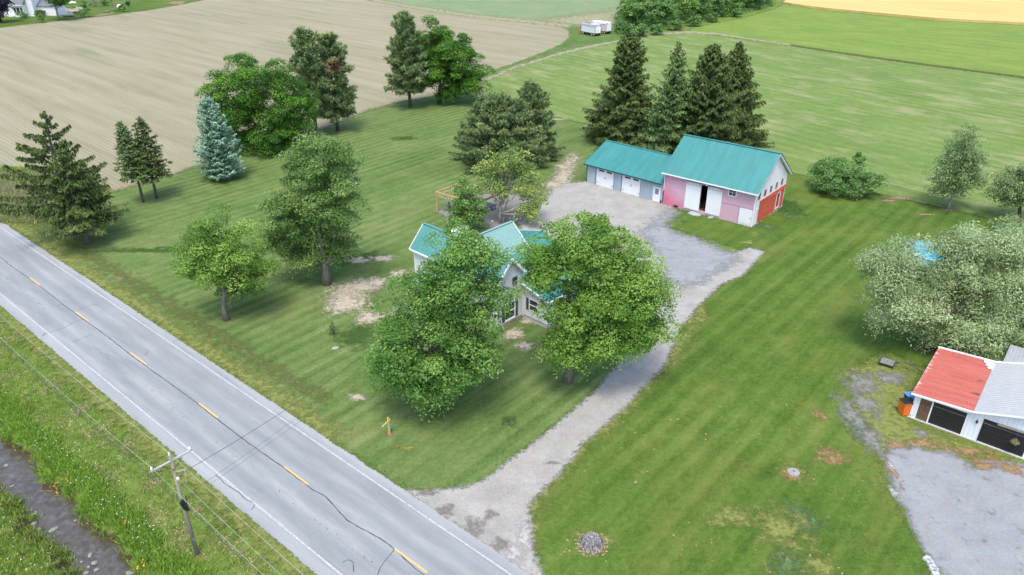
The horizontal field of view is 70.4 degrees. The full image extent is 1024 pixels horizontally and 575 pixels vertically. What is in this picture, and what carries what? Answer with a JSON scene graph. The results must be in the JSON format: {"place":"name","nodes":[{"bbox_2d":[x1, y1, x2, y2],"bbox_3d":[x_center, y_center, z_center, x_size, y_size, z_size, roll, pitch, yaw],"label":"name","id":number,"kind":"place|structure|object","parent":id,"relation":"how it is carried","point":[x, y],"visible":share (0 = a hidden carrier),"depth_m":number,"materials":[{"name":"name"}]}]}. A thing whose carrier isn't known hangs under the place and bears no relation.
{"place":"outdoors","nodes":[
{"label":"outdoors","id":0,"kind":"place"},
{"bbox_2d":[0,0,199,27],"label":"neighbour lawn","id":1,"kind":"structure","parent":0,"point":[134,6],"depth_m":299.75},
{"bbox_2d":[0,0,14,21],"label":"purple tree","id":2,"kind":"object","parent":1,"relation":"on","point":[4,7],"visible":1,"depth_m":263.02,"materials":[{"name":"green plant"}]},
{"bbox_2d":[4,0,66,16],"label":"white house","id":3,"kind":"structure","parent":1,"relation":"on","point":[29,7],"depth_m":280.15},
{"bbox_2d":[42,0,73,20],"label":"maple tree","id":4,"kind":"object","parent":1,"relation":"on","point":[57,3],"visible":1,"depth_m":267.77,"materials":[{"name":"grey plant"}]},
{"bbox_2d":[0,222,529,574],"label":"road","id":5,"kind":"structure","parent":0,"point":[322,527],"depth_m":56.44,"materials":[{"name":"asphalt"}]},
{"bbox_2d":[0,293,342,574],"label":"edge line","id":6,"kind":"object","parent":5,"relation":"on","point":[291,533],"visible":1,"depth_m":55.19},
{"bbox_2d":[0,257,423,574],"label":"tar seam","id":7,"kind":"object","parent":5,"relation":"on","point":[231,429],"visible":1,"depth_m":57.08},
{"bbox_2d":[0,227,511,574],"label":"edge line","id":8,"kind":"object","parent":5,"relation":"on","point":[500,567],"visible":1,"depth_m":57.46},
{"bbox_2d":[0,227,536,574],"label":"road edge weeds","id":9,"kind":"object","parent":5,"relation":"on","point":[186,343],"visible":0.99,"depth_m":64.28,"materials":[{"name":"green plant"}]},
{"bbox_2d":[0,0,568,190],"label":"crop field","id":10,"kind":"structure","parent":0,"point":[92,81],"depth_m":202.72,"materials":[{"name":"soil"}]},
{"bbox_2d":[10,92,801,490],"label":"lawn","id":11,"kind":"structure","parent":0,"point":[284,320],"depth_m":77.22,"materials":[{"name":"plant"}]},
{"bbox_2d":[0,111,110,234],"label":"spruce tree","id":12,"kind":"object","parent":11,"relation":"on","point":[40,155],"visible":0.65,"depth_m":86.89,"materials":[{"name":"green plant"}]},
{"bbox_2d":[35,149,129,243],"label":"spruce tree","id":13,"kind":"object","parent":11,"relation":"on","point":[89,211],"visible":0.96,"depth_m":86.12,"materials":[{"name":"green plant"}]},
{"bbox_2d":[113,121,152,202],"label":"spruce tree","id":14,"kind":"object","parent":11,"relation":"on","point":[127,151],"visible":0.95,"depth_m":98.91,"materials":[{"name":"green plant"}]},
{"bbox_2d":[128,116,174,198],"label":"spruce tree","id":15,"kind":"object","parent":11,"relation":"on","point":[155,165],"visible":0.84,"depth_m":100.43,"materials":[{"name":"green plant"}]},
{"bbox_2d":[32,223,328,402],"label":"mown margin","id":16,"kind":"object","parent":11,"relation":"on","point":[223,339],"visible":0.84,"depth_m":72.38,"materials":[{"name":"green plant"}]},
{"bbox_2d":[191,96,245,181],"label":"blue spruce","id":17,"kind":"object","parent":11,"relation":"on","point":[216,152],"visible":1,"depth_m":107.98,"materials":[{"name":"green plant"}]},
{"bbox_2d":[167,200,282,321],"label":"maple tree","id":18,"kind":"object","parent":11,"relation":"on","point":[222,259],"visible":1,"depth_m":69.29,"materials":[{"name":"green plant"}]},
{"bbox_2d":[194,51,321,159],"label":"shade tree","id":19,"kind":"object","parent":11,"relation":"on","point":[241,108],"visible":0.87,"depth_m":118.69,"materials":[{"name":"green plant"}]},
{"bbox_2d":[249,129,374,285],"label":"maple tree","id":20,"kind":"object","parent":11,"relation":"on","point":[316,213],"visible":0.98,"depth_m":74.39,"materials":[{"name":"green plant"}]},
{"bbox_2d":[311,32,357,130],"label":"pine tree","id":21,"kind":"object","parent":11,"relation":"on","point":[331,52],"visible":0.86,"depth_m":129.85,"materials":[{"name":"green plant"}]},
{"bbox_2d":[382,10,432,107],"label":"pine tree","id":22,"kind":"object","parent":11,"relation":"on","point":[405,46],"visible":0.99,"depth_m":145.51,"materials":[{"name":"green plant"}]},
{"bbox_2d":[355,216,523,422],"bbox_3d":[-5.775,2.706,57.124,13.487,16.229,11.103,0,28,0],"label":"maple tree","id":23,"kind":"object","parent":11,"relation":"on","point":[443,313],"visible":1,"depth_m":54.90,"materials":[{"name":"green plant"}]},
{"bbox_2d":[415,15,495,105],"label":"shade tree","id":24,"kind":"object","parent":11,"relation":"on","point":[441,46],"visible":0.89,"depth_m":148.80,"materials":[{"name":"green plant"}]},
{"bbox_2d":[448,100,504,164],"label":"spruce tree","id":25,"kind":"object","parent":11,"relation":"on","point":[459,141],"visible":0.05,"depth_m":117.48,"materials":[{"name":"green plant"}]},
{"bbox_2d":[456,90,550,178],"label":"pine tree","id":26,"kind":"object","parent":11,"relation":"on","point":[498,118],"visible":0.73,"depth_m":111.83,"materials":[{"name":"green plant"}]},
{"bbox_2d":[409,221,598,329],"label":"farmhouse","id":27,"kind":"object","parent":11,"relation":"on","point":[506,234],"visible":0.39,"depth_m":73.91,"materials":[{"name":"plastic"}]},
{"bbox_2d":[505,300,515,321],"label":"window","id":28,"kind":"structure","parent":27,"relation":"in","point":[513,304],"depth_m":71.81,"materials":[{"name":"white glass"}]},
{"bbox_2d":[470,136,548,225],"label":"shade tree","id":29,"kind":"object","parent":11,"relation":"on","point":[525,171],"visible":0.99,"depth_m":92.93,"materials":[{"name":"green plant"}]},
{"bbox_2d":[515,78,565,164],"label":"pine tree","id":30,"kind":"object","parent":11,"relation":"on","point":[533,93],"visible":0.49,"depth_m":116.29,"materials":[{"name":"green plant"}]},
{"bbox_2d":[501,209,687,383],"bbox_3d":[6.730,1.513,59.936,15.693,15.747,10.226,-11,29,-20],"label":"maple tree","id":31,"kind":"object","parent":11,"relation":"on","point":[626,295],"visible":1,"depth_m":57.94,"materials":[{"name":"green plant"}]},
{"bbox_2d":[579,30,660,148],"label":"spruce tree","id":32,"kind":"object","parent":11,"relation":"on","point":[616,115],"visible":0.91,"depth_m":123.27,"materials":[{"name":"green plant"}]},
{"bbox_2d":[635,40,694,154],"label":"spruce tree","id":33,"kind":"object","parent":11,"relation":"on","point":[656,139],"visible":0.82,"depth_m":118.24,"materials":[{"name":"green plant"}]},
{"bbox_2d":[317,118,587,400],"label":"bare soil","id":34,"kind":"structure","parent":0,"point":[348,295],"depth_m":77.41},
{"bbox_2d":[438,194,534,227],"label":"patio","id":35,"kind":"structure","parent":0,"point":[513,203],"depth_m":99.10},
{"bbox_2d":[435,183,501,211],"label":"pergola","id":36,"kind":"object","parent":35,"relation":"on","point":[447,195],"visible":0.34,"depth_m":98.47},
{"bbox_2d":[0,0,1023,574],"bbox_3d":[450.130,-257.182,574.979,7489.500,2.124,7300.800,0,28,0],"label":"ground","id":37,"kind":"structure","parent":0,"point":[132,484],"depth_m":54.74,"materials":[{"name":"green plant"}]},
{"bbox_2d":[0,170,45,223],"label":"tall meadow grass","id":38,"kind":"structure","parent":37,"relation":"on","point":[10,190],"depth_m":104.06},
{"bbox_2d":[0,165,45,224],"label":"meadow weeds","id":39,"kind":"object","parent":37,"relation":"on","point":[16,167],"visible":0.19,"depth_m":107.75,"materials":[{"name":"green plant"}]},
{"bbox_2d":[0,471,94,574],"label":"bank grass","id":40,"kind":"structure","parent":37,"relation":"on","point":[21,551],"depth_m":48.48,"materials":[{"name":"plant"}]},
{"bbox_2d":[0,432,132,574],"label":"creek","id":41,"kind":"structure","parent":37,"relation":"on","point":[16,472],"depth_m":51.77,"materials":[{"name":"liquid"}]},
{"bbox_2d":[0,383,222,574],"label":"bank weeds","id":42,"kind":"object","parent":37,"relation":"on","point":[90,498],"visible":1,"depth_m":52.10,"materials":[{"name":"green plant"}]},
{"bbox_2d":[0,306,316,574],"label":"dry verge","id":43,"kind":"structure","parent":37,"relation":"on","point":[236,513],"depth_m":53.84,"materials":[{"name":"green plant"}]},
{"bbox_2d":[0,308,314,574],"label":"verge grass","id":44,"kind":"structure","parent":43,"relation":"on","point":[55,406],"depth_m":55.65,"materials":[{"name":"plant"}]},
{"bbox_2d":[150,446,198,556],"bbox_3d":[-20.357,13.988,45.392,0.778,9.218,2.550,21,34,35],"label":"utility pole","id":45,"kind":"object","parent":37,"relation":"on","point":[183,504],"visible":0.95,"depth_m":44.77,"materials":[{"name":"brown wood"}]},
{"bbox_2d":[6,346,179,499],"bbox_3d":[-42.604,5.076,61.684,58.002,1.187,0.032,21,34,35],"label":"power line","id":46,"kind":"object","parent":45,"relation":"attached to","point":[95,427],"visible":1,"depth_m":52.38,"materials":[{"name":"metal"}]},
{"bbox_2d":[4,221,352,441],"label":"dry verge","id":47,"kind":"structure","parent":37,"relation":"on","point":[312,419],"depth_m":69.05,"materials":[{"name":"green plant"}]},
{"bbox_2d":[285,25,333,136],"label":"pine tree","id":48,"kind":"object","parent":37,"relation":"on","point":[304,65],"visible":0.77,"depth_m":125.48,"materials":[{"name":"green plant"}]},
{"bbox_2d":[443,173,492,227],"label":"young maple","id":49,"kind":"object","parent":37,"relation":"on","point":[463,203],"visible":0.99,"depth_m":91.37,"materials":[{"name":"green plant"}]},
{"bbox_2d":[370,0,576,27],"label":"field margin","id":50,"kind":"object","parent":37,"relation":"on","point":[489,17],"visible":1,"depth_m":280.14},
{"bbox_2d":[382,0,620,24],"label":"green crop","id":51,"kind":"object","parent":37,"relation":"on","point":[535,9],"visible":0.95,"depth_m":305.86,"materials":[{"name":"plant"}]},
{"bbox_2d":[536,7,619,26],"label":"bare headland","id":52,"kind":"structure","parent":37,"relation":"on","point":[579,20],"depth_m":275.04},
{"bbox_2d":[527,303,705,548],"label":"dry verge","id":53,"kind":"structure","parent":37,"relation":"on","point":[676,351],"depth_m":58.79,"materials":[{"name":"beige plant"}]},
{"bbox_2d":[616,0,643,23],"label":"hedgerow tree","id":54,"kind":"object","parent":37,"relation":"on","point":[627,10],"visible":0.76,"depth_m":250.74,"materials":[{"name":"green plant"}]},
{"bbox_2d":[631,23,650,35],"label":"hedgerow bush","id":55,"kind":"object","parent":37,"relation":"on","point":[638,29],"visible":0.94,"depth_m":234.40,"materials":[{"name":"green plant"}]},
{"bbox_2d":[629,0,661,24],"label":"hedgerow tree","id":56,"kind":"object","parent":37,"relation":"on","point":[647,16],"visible":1,"depth_m":245.78,"materials":[{"name":"green plant"}]},
{"bbox_2d":[649,23,666,34],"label":"hedgerow bush","id":57,"kind":"object","parent":37,"relation":"on","point":[654,28],"visible":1,"depth_m":237.83,"materials":[{"name":"green plant"}]},
{"bbox_2d":[651,0,682,24],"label":"hedgerow tree","id":58,"kind":"object","parent":37,"relation":"on","point":[667,7],"visible":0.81,"depth_m":250.64,"materials":[{"name":"green plant"}]},
{"bbox_2d":[665,19,685,29],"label":"hedgerow bush","id":59,"kind":"object","parent":37,"relation":"on","point":[678,24],"visible":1,"depth_m":246.83,"materials":[{"name":"green plant"}]},
{"bbox_2d":[672,0,700,19],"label":"hedgerow tree","id":60,"kind":"object","parent":37,"relation":"on","point":[689,4],"visible":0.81,"depth_m":259.74,"materials":[{"name":"green plant"}]},
{"bbox_2d":[613,0,776,34],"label":"hedgerow brush","id":61,"kind":"object","parent":37,"relation":"on","point":[618,19],"visible":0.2,"depth_m":272.19,"materials":[{"name":"green plant"}]},
{"bbox_2d":[686,0,715,16],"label":"hedgerow tree","id":62,"kind":"object","parent":37,"relation":"on","point":[704,7],"visible":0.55,"depth_m":268.14,"materials":[{"name":"green plant"}]},
{"bbox_2d":[705,0,733,14],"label":"hedgerow tree","id":63,"kind":"object","parent":37,"relation":"on","point":[721,4],"visible":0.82,"depth_m":275.78,"materials":[{"name":"green plant"}]},
{"bbox_2d":[728,0,745,10],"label":"hedgerow tree","id":64,"kind":"object","parent":37,"relation":"on","point":[738,3],"visible":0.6,"depth_m":284.67,"materials":[{"name":"green plant"}]},
{"bbox_2d":[743,0,766,8],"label":"hedgerow tree","id":65,"kind":"object","parent":37,"relation":"on","point":[752,3],"visible":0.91,"depth_m":296.87,"materials":[{"name":"green plant"}]},
{"bbox_2d":[790,45,1023,77],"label":"field ditch","id":66,"kind":"object","parent":37,"relation":"on","point":[909,62],"visible":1,"depth_m":196.08,"materials":[{"name":"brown plant"}]},
{"bbox_2d":[839,350,1018,505],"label":"dry verge","id":67,"kind":"structure","parent":37,"relation":"on","point":[885,397],"depth_m":59.13,"materials":[{"name":"green plant"}]},
{"bbox_2d":[829,369,927,455],"bbox_3d":[30.392,10.175,59.936,7.830,0.002,13.560,5,28,10],"label":"loose stone","id":68,"kind":"object","parent":67,"relation":"on","point":[850,413],"visible":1,"depth_m":60.68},
{"bbox_2d":[898,397,913,415],"bbox_3d":[32.233,9.735,59.267,1.147,1.421,0.900,-3,28,-6],"label":"wheelie bin","id":69,"kind":"object","parent":67,"relation":"on","point":[906,404],"visible":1,"depth_m":59.01,"materials":[{"name":"orange plastic"}]},
{"bbox_2d":[884,447,1023,574],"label":"gravel yard","id":70,"kind":"structure","parent":37,"relation":"on","point":[965,518],"depth_m":50.07,"materials":[{"name":"gravel"}]},
{"bbox_2d":[907,345,1023,459],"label":"metal garage","id":71,"kind":"structure","parent":37,"relation":"on","point":[978,399],"depth_m":57.65,"materials":[{"name":"white metal"}]},
{"bbox_2d":[915,398,932,420],"bbox_3d":[33.130,9.844,58.333,0.822,1.940,0.078,21,34,35],"label":"plank door","id":72,"kind":"structure","parent":71,"relation":"in","point":[925,404],"depth_m":58.32,"materials":[{"name":"brown wood"}]},
{"bbox_2d":[928,402,966,433],"bbox_3d":[34.427,10.328,57.392,2.340,2.012,0.060,21,34,35],"label":"garage door","id":73,"kind":"structure","parent":71,"relation":"in","point":[953,422],"depth_m":57.37,"materials":[{"name":"black paint"}]},
{"bbox_2d":[977,420,1023,456],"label":"garage door","id":74,"kind":"structure","parent":71,"relation":"in","point":[990,435],"depth_m":55.27,"materials":[{"name":"black paint"}]},
{"bbox_2d":[484,24,623,76],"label":"grass bank","id":75,"kind":"structure","parent":0,"point":[576,39],"depth_m":225.53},
{"bbox_2d":[579,22,600,35],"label":"forage wagon","id":76,"kind":"object","parent":75,"relation":"on","point":[593,29],"visible":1,"depth_m":237.05,"materials":[{"name":"white paint"}]},
{"bbox_2d":[592,20,611,33],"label":"forage wagon","id":77,"kind":"object","parent":75,"relation":"on","point":[606,26],"visible":0.65,"depth_m":240.16,"materials":[{"name":"white paint"}]},
{"bbox_2d":[612,20,634,30],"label":"hedgerow bush","id":78,"kind":"object","parent":75,"relation":"on","point":[627,25],"visible":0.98,"depth_m":242.01,"materials":[{"name":"green plant"}]},
{"bbox_2d":[547,153,583,196],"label":"worn path","id":79,"kind":"structure","parent":0,"point":[562,176],"depth_m":114.15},
{"bbox_2d":[406,181,763,574],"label":"driveway","id":80,"kind":"structure","parent":0,"point":[511,489],"depth_m":59.95,"materials":[{"name":"gravel"}]},
{"bbox_2d":[419,461,556,549],"bbox_3d":[-0.549,15.258,50.171,11.219,0.002,7.312,-8,29,-16],"label":"gravel stain","id":81,"kind":"object","parent":80,"relation":"on","point":[500,544],"visible":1,"depth_m":49.00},
{"bbox_2d":[583,140,671,202],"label":"garage","id":82,"kind":"structure","parent":80,"relation":"on","point":[628,169],"depth_m":105.81,"materials":[{"name":"teal metal"}]},
{"bbox_2d":[596,168,613,188],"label":"garage door","id":83,"kind":"structure","parent":82,"relation":"in","point":[604,178],"depth_m":107.68,"materials":[{"name":"white paint"}]},
{"bbox_2d":[621,175,640,195],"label":"garage door","id":84,"kind":"structure","parent":82,"relation":"in","point":[630,185],"depth_m":104.90,"materials":[{"name":"white paint"}]},
{"bbox_2d":[640,208,738,287],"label":"fresh gravel","id":85,"kind":"structure","parent":80,"relation":"on","point":[693,260],"depth_m":86.78,"materials":[{"name":"gravel"}]},
{"bbox_2d":[504,462,897,564],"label":"pale gravel","id":86,"kind":"structure","parent":80,"relation":"on","point":[514,552],"depth_m":47.52,"materials":[{"name":"gravel"}]},
{"bbox_2d":[480,31,796,93],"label":"farm track","id":87,"kind":"structure","parent":0,"point":[578,49],"depth_m":222.18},
{"bbox_2d":[483,33,1023,226],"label":"hay field","id":88,"kind":"structure","parent":0,"point":[897,122],"depth_m":155.54,"materials":[{"name":"plant"}]},
{"bbox_2d":[661,43,756,150],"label":"spruce tree","id":89,"kind":"object","parent":88,"relation":"on","point":[709,114],"visible":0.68,"depth_m":116.08,"materials":[{"name":"green plant"}]},
{"bbox_2d":[723,41,774,147],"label":"spruce tree","id":90,"kind":"object","parent":88,"relation":"on","point":[745,86],"visible":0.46,"depth_m":122.06,"materials":[{"name":"green plant"}]},
{"bbox_2d":[921,122,992,208],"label":"birch tree","id":91,"kind":"object","parent":88,"relation":"on","point":[961,172],"visible":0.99,"depth_m":96.93,"materials":[{"name":"green plant"}]},
{"bbox_2d":[980,162,1023,216],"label":"leaning tree","id":92,"kind":"object","parent":88,"relation":"on","point":[1005,192],"visible":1,"depth_m":94.80,"materials":[{"name":"green plant"}]},
{"bbox_2d":[529,173,1023,574],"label":"lawn","id":93,"kind":"structure","parent":0,"point":[796,286],"depth_m":57.56,"materials":[{"name":"plant"}]},
{"bbox_2d":[69,196,955,554],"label":"wood mulch","id":94,"kind":"object","parent":93,"relation":"on","point":[891,198],"visible":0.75,"depth_m":98.44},
{"bbox_2d":[574,531,609,555],"bbox_3d":[5.219,16.542,47.270,2.287,0.613,2.074,0,28,0],"label":"stone pile","id":95,"kind":"object","parent":93,"relation":"on","point":[592,542],"visible":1,"depth_m":46.99,"materials":[{"name":"grey stone"}]},
{"bbox_2d":[392,231,851,574],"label":"dry grass","id":96,"kind":"structure","parent":93,"relation":"on","point":[778,527],"depth_m":49.05,"materials":[{"name":"plant"}]},
{"bbox_2d":[504,214,869,573],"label":"pale clover","id":97,"kind":"object","parent":93,"relation":"on","point":[784,565],"visible":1,"depth_m":48.85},
{"bbox_2d":[661,134,792,226],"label":"barn","id":98,"kind":"structure","parent":93,"relation":"on","point":[734,183],"depth_m":96.61,"materials":[{"name":"red paint"}]},
{"bbox_2d":[684,181,701,210],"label":"sliding door","id":99,"kind":"structure","parent":98,"relation":"in","point":[693,190],"depth_m":98.38,"materials":[{"name":"wood"}]},
{"bbox_2d":[705,186,722,216],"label":"sliding door","id":100,"kind":"structure","parent":98,"relation":"in","point":[714,195],"depth_m":96.62,"materials":[{"name":"wood"}]},
{"bbox_2d":[737,208,752,225],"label":"door","id":101,"kind":"structure","parent":98,"relation":"in","point":[745,215],"depth_m":94.52,"materials":[{"name":"metal"}]},
{"bbox_2d":[560,280,921,573],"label":"grass clippings","id":102,"kind":"object","parent":93,"relation":"on","point":[707,517],"depth_m":52.42,"materials":[{"name":"plant"}]},
{"bbox_2d":[807,153,894,199],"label":"shrub","id":103,"kind":"object","parent":93,"relation":"on","point":[828,174],"visible":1,"depth_m":104.21,"materials":[{"name":"green plant"}]},
{"bbox_2d":[852,151,866,166],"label":"sapling","id":104,"kind":"object","parent":93,"relation":"on","point":[858,156],"visible":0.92,"depth_m":105.89,"materials":[{"name":"green plant"}]},
{"bbox_2d":[779,409,1021,479],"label":"brown clippings","id":105,"kind":"object","parent":93,"relation":"on","point":[984,465],"visible":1,"depth_m":54.91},
{"bbox_2d":[879,357,921,372],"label":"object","id":106,"kind":"object","parent":93,"relation":"on","point":[886,361],"visible":1,"depth_m":65.65,"materials":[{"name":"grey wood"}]},
{"bbox_2d":[904,241,942,266],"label":"swimming pool","id":107,"kind":"structure","parent":93,"relation":"on","point":[927,258],"depth_m":84.52,"materials":[{"name":"liquid"}]},
{"bbox_2d":[848,218,1023,360],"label":"willow tree","id":108,"kind":"object","parent":93,"relation":"on","point":[963,281],"visible":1,"depth_m":64.88,"materials":[{"name":"green plant"}]},
{"bbox_2d":[988,212,1023,235],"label":"shrub","id":109,"kind":"object","parent":93,"relation":"on","point":[1015,218],"visible":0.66,"depth_m":92.09,"materials":[{"name":"green plant"}]},
{"bbox_2d":[687,4,1023,76],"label":"green meadow","id":110,"kind":"structure","parent":0,"point":[992,48],"depth_m":238.04,"materials":[{"name":"plant"}]},
{"bbox_2d":[685,14,702,25],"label":"hedgerow bush","id":111,"kind":"object","parent":110,"relation":"on","point":[694,20],"visible":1,"depth_m":254.87,"materials":[{"name":"green plant"}]},
{"bbox_2d":[783,0,1023,24],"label":"wheat field","id":112,"kind":"structure","parent":0,"point":[997,11],"depth_m":295.80,"materials":[{"name":"plant"}]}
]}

